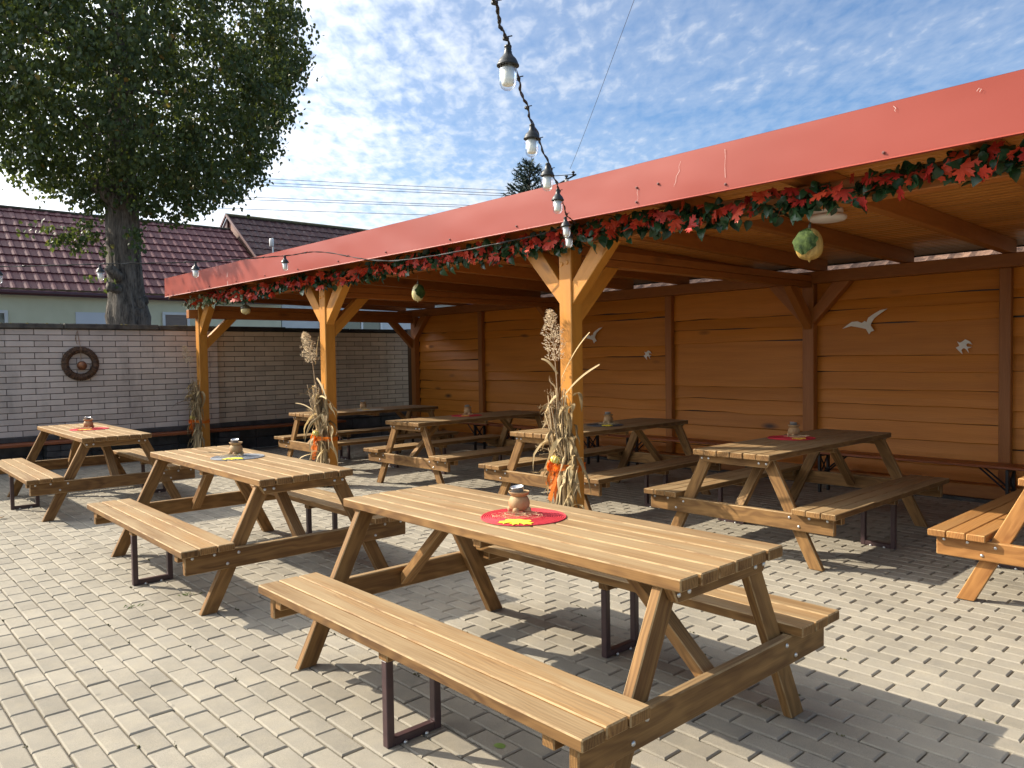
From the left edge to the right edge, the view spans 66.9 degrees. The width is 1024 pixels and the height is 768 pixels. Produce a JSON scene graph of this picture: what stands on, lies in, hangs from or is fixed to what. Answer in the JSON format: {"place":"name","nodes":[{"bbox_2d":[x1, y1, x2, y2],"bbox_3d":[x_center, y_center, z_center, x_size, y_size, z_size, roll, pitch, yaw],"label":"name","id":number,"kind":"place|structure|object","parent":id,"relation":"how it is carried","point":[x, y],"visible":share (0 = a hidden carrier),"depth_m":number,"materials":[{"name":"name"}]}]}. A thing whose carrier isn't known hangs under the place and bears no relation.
{"place":"outdoors","nodes":[
{"label":"outdoors","id":0,"kind":"place"},
{"bbox_2d":[0,435,1023,767],"bbox_3d":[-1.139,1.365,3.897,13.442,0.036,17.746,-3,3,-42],"label":"pavement","id":1,"kind":"structure","parent":0,"point":[906,643],"depth_m":3.88,"materials":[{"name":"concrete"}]},
{"bbox_2d":[0,423,194,521],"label":"picnic table","id":2,"kind":"object","parent":1,"relation":"on","point":[35,477],"visible":0.86,"depth_m":7.80,"materials":[{"name":"brown wood"}]},
{"bbox_2d":[70,427,108,430],"bbox_3d":[-4.547,0.484,8.350,0.379,0.004,0.379,-1,2,0],"label":"placemat","id":3,"kind":"object","parent":2,"relation":"on","point":[95,428],"visible":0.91,"depth_m":8.36,"materials":[{"name":"red fabric"}]},
{"bbox_2d":[83,419,93,427],"bbox_3d":[-4.604,0.430,8.427,0.096,0.097,0.096,0,2,12],"label":"clay pot","id":4,"kind":"object","parent":3,"relation":"on","point":[88,423],"visible":0.89,"depth_m":8.39,"materials":[{"name":"ceramic"}]},
{"bbox_2d":[0,323,220,460],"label":"brick wall","id":5,"kind":"structure","parent":1,"relation":"on","point":[140,379],"depth_m":11.46,"materials":[{"name":"brick"}]},
{"bbox_2d":[61,330,98,380],"bbox_3d":[-6.250,-0.411,11.221,0.500,0.730,0.108,-3,3,-42],"label":"willow wreath","id":6,"kind":"object","parent":5,"relation":"attached to","point":[69,372],"visible":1,"depth_m":11.19,"materials":[{"name":"brown wicker"}]},
{"bbox_2d":[77,361,86,369],"bbox_3d":[-6.213,-0.266,11.203,0.132,0.132,0.131,-3,3,-42],"label":"bauble","id":7,"kind":"object","parent":6,"relation":"hanging from","point":[81,365],"visible":1,"depth_m":11.16,"materials":[{"name":"orange metal"}]},
{"bbox_2d":[0,419,345,469],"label":"wall bench","id":8,"kind":"object","parent":1,"relation":"on","point":[57,449],"depth_m":11.89,"materials":[{"name":"brown wood"}]},
{"bbox_2d":[87,445,405,615],"bbox_3d":[-1.943,0.925,5.594,1.552,0.767,2.077,-3,3,-42],"label":"picnic table","id":9,"kind":"object","parent":1,"relation":"on","point":[284,481],"visible":0.95,"depth_m":5.08,"materials":[{"name":"brown wood"}]},
{"bbox_2d":[210,453,264,459],"bbox_3d":[-2.018,0.536,5.711,0.379,0.004,0.379,-1,2,0],"label":"placemat","id":10,"kind":"object","parent":9,"relation":"on","point":[245,456],"visible":0.88,"depth_m":5.70,"materials":[{"name":"grey fabric"}]},
{"bbox_2d":[221,457,243,459],"bbox_3d":[-2.006,0.537,5.577,0.151,0.003,0.110,-1,2,-8],"label":"felt leaf","id":11,"kind":"object","parent":10,"relation":"on","point":[232,458],"visible":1,"depth_m":5.57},
{"bbox_2d":[228,441,243,455],"bbox_3d":[-2.059,0.482,5.784,0.096,0.097,0.096,1,3,41],"label":"clay pot","id":12,"kind":"object","parent":10,"relation":"on","point":[235,449],"visible":0.95,"depth_m":5.75,"materials":[{"name":"ceramic"}]},
{"bbox_2d":[231,438,238,442],"bbox_3d":[-2.066,0.420,5.776,0.059,0.028,0.059,6,12,32],"label":"tealight","id":13,"kind":"object","parent":12,"relation":"on","point":[235,440],"visible":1,"depth_m":5.76,"materials":[{"name":"metal"}]},
{"bbox_2d":[217,326,410,448],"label":"brick wall","id":14,"kind":"structure","parent":1,"relation":"on","point":[265,375],"depth_m":13.57,"materials":[{"name":"brick"}]},
{"bbox_2d":[274,405,457,467],"bbox_3d":[-2.053,0.740,10.999,2.077,0.767,1.552,-3,3,-42],"label":"picnic table","id":15,"kind":"object","parent":1,"relation":"on","point":[290,443],"visible":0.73,"depth_m":10.81,"materials":[{"name":"brown wood"}]},
{"bbox_2d":[358,409,383,410],"bbox_3d":[-1.978,0.357,10.848,0.379,0.004,0.379,-1,2,0],"label":"placemat","id":16,"kind":"object","parent":15,"relation":"on","point":[369,410],"visible":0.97,"depth_m":10.80,"materials":[{"name":"grey fabric"}]},
{"bbox_2d":[360,402,366,408],"bbox_3d":[-2.106,0.303,10.976,0.096,0.097,0.096,-1,2,-13],"label":"clay pot","id":17,"kind":"object","parent":16,"relation":"on","point":[363,405],"visible":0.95,"depth_m":10.94,"materials":[{"name":"ceramic"}]},
{"bbox_2d":[411,416,497,449],"bbox_3d":[-1.093,0.817,13.027,0.250,0.432,2.340,-3,3,-42],"label":"folding bench","id":18,"kind":"object","parent":1,"relation":"on","point":[475,425],"visible":0.32,"depth_m":12.38,"materials":[{"name":"brown wood"}]},
{"bbox_2d":[363,410,549,484],"bbox_3d":[-0.496,0.770,9.430,2.077,0.767,1.552,-3,3,-44],"label":"picnic table","id":19,"kind":"object","parent":1,"relation":"on","point":[438,465],"visible":0.86,"depth_m":9.01,"materials":[{"name":"brown wood"}]},
{"bbox_2d":[451,414,481,416],"bbox_3d":[-0.552,0.384,9.459,0.379,0.004,0.379,-1,2,0],"label":"placemat","id":20,"kind":"object","parent":19,"relation":"on","point":[472,415],"visible":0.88,"depth_m":9.41,"materials":[{"name":"red fabric"}]},
{"bbox_2d":[464,406,471,414],"bbox_3d":[-0.545,0.328,9.567,0.096,0.097,0.096,0,2,16],"label":"clay pot","id":21,"kind":"object","parent":20,"relation":"on","point":[467,410],"visible":0.94,"depth_m":9.53,"materials":[{"name":"ceramic"}]},
{"bbox_2d":[494,743,504,747],"bbox_3d":[-0.047,1.363,2.921,0.045,0.004,0.038,-1,2,0],"label":"fallen leaf","id":22,"kind":"object","parent":1,"relation":"on","point":[499,745],"visible":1,"depth_m":2.92,"materials":[{"name":"green plant"}]},
{"bbox_2d":[2,484,996,767],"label":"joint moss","id":23,"kind":"object","parent":1,"relation":"on","point":[418,676],"visible":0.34,"depth_m":3.61,"materials":[{"name":"green plant"}]},
{"bbox_2d":[258,483,838,767],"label":"picnic table","id":24,"kind":"object","parent":1,"relation":"on","point":[658,569],"visible":1,"depth_m":2.92,"materials":[{"name":"brown wood"}]},
{"bbox_2d":[480,508,566,525],"bbox_3d":[0.051,0.583,3.419,0.379,0.004,0.379,-1,2,0],"label":"placemat","id":25,"kind":"object","parent":24,"relation":"on","point":[547,516],"visible":0.79,"depth_m":3.40,"materials":[{"name":"red fabric"}]},
{"bbox_2d":[491,510,539,519],"bbox_3d":[0.030,0.572,3.394,0.238,0.016,0.134,-1,2,0],"label":"raffia","id":26,"kind":"object","parent":25,"relation":"on","point":[521,513],"visible":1,"depth_m":3.39,"materials":[{"name":"beige wicker"}]},
{"bbox_2d":[498,519,533,524],"bbox_3d":[0.018,0.585,3.283,0.151,0.003,0.110,0,2,15],"label":"felt leaf","id":27,"kind":"object","parent":25,"relation":"on","point":[515,521],"visible":1,"depth_m":3.29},
{"bbox_2d":[507,489,530,513],"bbox_3d":[0.032,0.529,3.482,0.096,0.097,0.096,-2,2,-21],"label":"clay pot","id":28,"kind":"object","parent":25,"relation":"on","point":[519,502],"visible":0.91,"depth_m":3.45,"materials":[{"name":"ceramic"}]},
{"bbox_2d":[511,485,523,492],"bbox_3d":[0.024,0.467,3.475,0.059,0.028,0.059,-8,7,0],"label":"tealight","id":29,"kind":"object","parent":28,"relation":"on","point":[517,488],"visible":1,"depth_m":3.46,"materials":[{"name":"metal"}]},
{"bbox_2d":[489,423,607,463],"bbox_3d":[0.530,0.853,11.245,0.250,0.432,2.340,-3,3,-42],"label":"folding bench","id":30,"kind":"object","parent":1,"relation":"on","point":[520,427],"visible":0.23,"depth_m":11.26,"materials":[{"name":"brown wood"}]},
{"bbox_2d":[164,69,1023,508],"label":"timber shelter","id":31,"kind":"object","parent":1,"relation":"on","point":[750,343],"visible":0.82,"depth_m":8.10,"materials":[{"name":"brown wood"}]},
{"bbox_2d":[176,345,209,447],"bbox_3d":[-4.885,0.260,11.880,0.734,1.744,0.382,0,2,34],"label":"corn sheaf","id":32,"kind":"object","parent":31,"relation":"attached to","point":[196,406],"visible":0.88,"depth_m":11.80,"materials":[{"name":"beige plant"}]},
{"bbox_2d":[181,287,251,309],"bbox_3d":[-4.254,-1.211,11.047,0.214,0.268,2.430,-3,3,-42],"label":"leaf garland","id":33,"kind":"object","parent":31,"relation":"hanging from","point":[196,302],"visible":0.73,"depth_m":11.28,"materials":[{"name":"red plant"}]},
{"bbox_2d":[240,302,250,314],"bbox_3d":[-3.609,-1.029,10.508,0.135,0.186,0.135,-1,2,0],"label":"gourd","id":34,"kind":"object","parent":31,"relation":"hanging from","point":[245,309],"visible":1,"depth_m":10.46,"materials":[{"name":"yellow plant"}]},
{"bbox_2d":[0,223,574,281],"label":"string lights","id":35,"kind":"object","parent":31,"relation":"hanging from","point":[195,268],"visible":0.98,"depth_m":6.80,"materials":[{"name":"black plastic"}]},
{"bbox_2d":[296,332,342,487],"bbox_3d":[-2.253,0.288,8.971,0.442,1.808,0.834,-3,3,-42],"label":"corn sheaf","id":36,"kind":"object","parent":31,"relation":"attached to","point":[323,439],"visible":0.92,"depth_m":8.93,"materials":[{"name":"beige plant"}]},
{"bbox_2d":[312,430,318,436],"bbox_3d":[-2.262,0.564,8.961,0.089,0.078,0.084,21,-1,-41],"label":"ornamental gourd","id":37,"kind":"object","parent":36,"relation":"attached to","point":[316,433],"visible":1,"depth_m":8.93,"materials":[{"name":"yellow plant"}]},
{"bbox_2d":[412,275,424,301],"bbox_3d":[-0.921,-0.930,7.569,0.121,0.264,0.125,-3,3,-42],"label":"gourd","id":38,"kind":"object","parent":31,"relation":"hanging from","point":[418,292],"visible":1,"depth_m":7.53,"materials":[{"name":"plant"}]},
{"bbox_2d":[491,0,576,245],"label":"string lights","id":39,"kind":"object","parent":31,"relation":"hanging from","point":[507,64],"visible":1,"depth_m":3.29,"materials":[{"name":"black plastic"}]},
{"bbox_2d":[532,308,599,508],"bbox_3d":[0.448,0.329,6.002,0.385,1.847,0.744,-2,2,-26],"label":"corn sheaf","id":40,"kind":"object","parent":31,"relation":"attached to","point":[563,485],"visible":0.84,"depth_m":6.06,"materials":[{"name":"beige plant"}]},
{"bbox_2d":[550,455,560,463],"bbox_3d":[0.347,0.588,6.094,0.089,0.078,0.084,21,-1,-41],"label":"ornamental gourd","id":41,"kind":"object","parent":40,"relation":"attached to","point":[555,459],"visible":1,"depth_m":6.06,"materials":[{"name":"yellow plant"}]},
{"bbox_2d":[582,327,601,342],"bbox_3d":[1.158,-0.704,11.254,0.009,0.224,0.408,-3,3,-42],"label":"bird decoration","id":42,"kind":"object","parent":31,"relation":"attached to","point":[591,337],"depth_m":11.23,"materials":[{"name":"white paint"}]},
{"bbox_2d":[206,139,1023,308],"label":"leaf garland","id":43,"kind":"object","parent":31,"relation":"hanging from","point":[956,166],"visible":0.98,"depth_m":5.06,"materials":[{"name":"red plant"}]},
{"bbox_2d":[644,350,651,358],"bbox_3d":[1.842,-0.392,10.518,0.008,0.126,0.130,-3,3,-42],"label":"wall swallow","id":44,"kind":"object","parent":31,"relation":"attached to","point":[647,354],"depth_m":10.52,"materials":[{"name":"white paint"}]},
{"bbox_2d":[792,219,823,261],"bbox_3d":[1.751,-0.870,4.571,0.166,0.300,0.156,-3,3,-45],"label":"gourd","id":45,"kind":"object","parent":31,"relation":"hanging from","point":[807,242],"visible":1,"depth_m":4.52,"materials":[{"name":"plant"}]},
{"bbox_2d":[809,207,846,223],"bbox_3d":[2.442,-1.305,5.997,0.276,0.106,0.276,-3,3,-42],"label":"ceiling lamp","id":46,"kind":"object","parent":31,"relation":"attached to","point":[823,217],"visible":0.86,"depth_m":5.91,"materials":[{"name":"white plastic"}]},
{"bbox_2d":[844,309,885,333],"bbox_3d":[3.797,-0.666,8.355,0.009,0.262,0.478,-3,3,-42],"label":"bird decoration","id":47,"kind":"object","parent":31,"relation":"attached to","point":[867,325],"depth_m":8.33,"materials":[{"name":"white paint"}]},
{"bbox_2d":[956,339,972,352],"bbox_3d":[4.457,-0.368,7.644,0.008,0.144,0.148,-3,3,-42],"label":"wall swallow","id":48,"kind":"object","parent":31,"relation":"attached to","point":[961,346],"depth_m":7.64,"materials":[{"name":"white paint"}]},
{"bbox_2d":[478,418,720,510],"bbox_3d":[0.943,0.802,7.877,2.077,0.767,1.552,-3,3,-44],"label":"picnic table","id":49,"kind":"object","parent":1,"relation":"on","point":[654,461],"visible":0.75,"depth_m":7.59,"materials":[{"name":"brown wood"}]},
{"bbox_2d":[586,423,622,426],"bbox_3d":[0.943,0.415,7.870,0.379,0.004,0.379,-1,2,0],"label":"placemat","id":50,"kind":"object","parent":49,"relation":"on","point":[599,425],"visible":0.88,"depth_m":7.84,"materials":[{"name":"grey fabric"}]},
{"bbox_2d":[603,414,613,423],"bbox_3d":[0.991,0.359,7.983,0.096,0.097,0.096,1,3,45],"label":"clay pot","id":51,"kind":"object","parent":50,"relation":"on","point":[608,418],"visible":0.88,"depth_m":7.95,"materials":[{"name":"ceramic"}]},
{"bbox_2d":[608,433,748,467],"bbox_3d":[2.149,0.890,9.467,0.250,0.432,2.340,-3,3,-42],"label":"folding bench","id":52,"kind":"object","parent":1,"relation":"on","point":[676,439],"visible":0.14,"depth_m":9.59,"materials":[{"name":"brown wood"}]},
{"bbox_2d":[644,429,948,571],"bbox_3d":[2.330,0.835,6.284,2.077,0.767,1.552,-3,3,-42],"label":"picnic table","id":53,"kind":"object","parent":1,"relation":"on","point":[759,457],"visible":1,"depth_m":5.87,"materials":[{"name":"brown wood"}]},
{"bbox_2d":[767,435,815,439],"bbox_3d":[2.310,0.445,6.411,0.379,0.004,0.379,-1,2,0],"label":"placemat","id":54,"kind":"object","parent":53,"relation":"on","point":[780,437],"visible":0.86,"depth_m":6.39,"materials":[{"name":"red fabric"}]},
{"bbox_2d":[787,424,800,435],"bbox_3d":[2.358,0.389,6.489,0.096,0.097,0.096,-1,2,-17],"label":"clay pot","id":55,"kind":"object","parent":54,"relation":"on","point":[793,429],"visible":0.88,"depth_m":6.45,"materials":[{"name":"ceramic"}]},
{"bbox_2d":[783,435,807,437],"bbox_3d":[2.363,0.432,6.403,0.228,0.016,0.145,-2,2,-17],"label":"raffia","id":56,"kind":"object","parent":54,"relation":"on","point":[798,436],"visible":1,"depth_m":6.39,"materials":[{"name":"beige wicker"}]},
{"bbox_2d":[818,450,1023,494],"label":"folding bench","id":57,"kind":"object","parent":1,"relation":"on","point":[1008,468],"visible":0.62,"depth_m":7.26,"materials":[{"name":"brown wood"}]},
{"bbox_2d":[928,476,1023,600],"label":"picnic table","id":58,"kind":"object","parent":1,"relation":"on","point":[986,534],"visible":1,"depth_m":4.50,"materials":[{"name":"orange wood"}]},
{"bbox_2d":[0,0,1023,229],"label":"sky","id":59,"kind":"structure","parent":0,"point":[410,93],"materials":[{"name":"blue"}]},
{"label":"ground","id":60,"kind":"structure","parent":0,"visible":0},
{"bbox_2d":[0,205,280,326],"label":"street house","id":61,"kind":"structure","parent":60,"relation":"on","point":[38,293],"depth_m":20.10,"materials":[{"name":"red tile"}]},
{"bbox_2d":[0,310,7,322],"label":"window","id":62,"kind":"structure","parent":61,"relation":"in","point":[3,313],"depth_m":17.94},
{"bbox_2d":[162,312,189,325],"bbox_3d":[-8.893,-1.378,20.554,0.700,1.040,0.060,-3,3,-42],"label":"window","id":63,"kind":"structure","parent":61,"relation":"in","point":[168,318],"depth_m":20.52,"materials":[{"name":"grey glass"}]},
{"bbox_2d":[0,0,324,324],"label":"linden tree","id":64,"kind":"object","parent":60,"relation":"on","point":[120,181],"visible":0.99,"depth_m":13.90,"materials":[{"name":"green plant"}]},
{"bbox_2d":[220,213,469,329],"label":"street house","id":65,"kind":"structure","parent":60,"relation":"on","point":[257,236],"depth_m":25.21,"materials":[{"name":"brown tile"}]},
{"bbox_2d":[343,322,382,328],"bbox_3d":[-4.976,-1.632,24.116,2.200,1.180,0.060,-3,3,-42],"label":"window","id":66,"kind":"structure","parent":65,"relation":"in","point":[350,325],"depth_m":24.33,"materials":[{"name":"grey glass"}]},
{"bbox_2d":[502,157,543,195],"bbox_3d":[0.875,-4.748,33.949,4.769,10.225,4.826,-1,2,0],"label":"spruce tree","id":67,"kind":"object","parent":60,"relation":"on","point":[527,184],"visible":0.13,"depth_m":33.42,"materials":[{"name":"green plant"}]},
{"bbox_2d":[555,171,575,182],"bbox_3d":[2.317,-5.372,39.839,2.140,11.020,0.336,-1,2,0],"label":"utility pole","id":68,"kind":"object","parent":60,"relation":"on","point":[566,176],"visible":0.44,"depth_m":39.62,"materials":[{"name":"metal"}]},
{"bbox_2d":[0,199,420,214],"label":"power line","id":69,"kind":"object","parent":68,"relation":"attached to","point":[264,209],"visible":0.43,"depth_m":39.92,"materials":[{"name":"metal"}]},
{"bbox_2d":[1,189,449,206],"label":"power line","id":70,"kind":"object","parent":68,"relation":"attached to","point":[305,201],"visible":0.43,"depth_m":40.31,"materials":[{"name":"metal"}]},
{"bbox_2d":[5,186,468,205],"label":"power line","id":71,"kind":"object","parent":68,"relation":"attached to","point":[330,200],"visible":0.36,"depth_m":40.22,"materials":[{"name":"metal"}]},
{"bbox_2d":[4,172,501,195],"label":"power line","id":72,"kind":"object","parent":68,"relation":"attached to","point":[371,190],"visible":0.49,"depth_m":40.31,"materials":[{"name":"metal"}]},
{"bbox_2d":[259,182,507,193],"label":"power line","id":73,"kind":"object","parent":68,"relation":"attached to","point":[385,188],"visible":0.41,"depth_m":40.24,"materials":[{"name":"metal"}]},
{"bbox_2d":[257,178,525,191],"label":"power line","id":74,"kind":"object","parent":68,"relation":"attached to","point":[384,184],"visible":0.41,"depth_m":40.17,"materials":[{"name":"metal"}]},
{"bbox_2d":[570,1,633,167],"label":"overhead cable","id":75,"kind":"object","parent":68,"relation":"attached to","point":[604,79],"visible":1,"depth_m":12.39,"materials":[{"name":"metal"}]},
{"bbox_2d":[541,247,1023,296],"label":"neighbour shed","id":76,"kind":"structure","parent":60,"relation":"on","point":[935,257],"depth_m":9.47,"materials":[{"name":"tile"}]}
]}

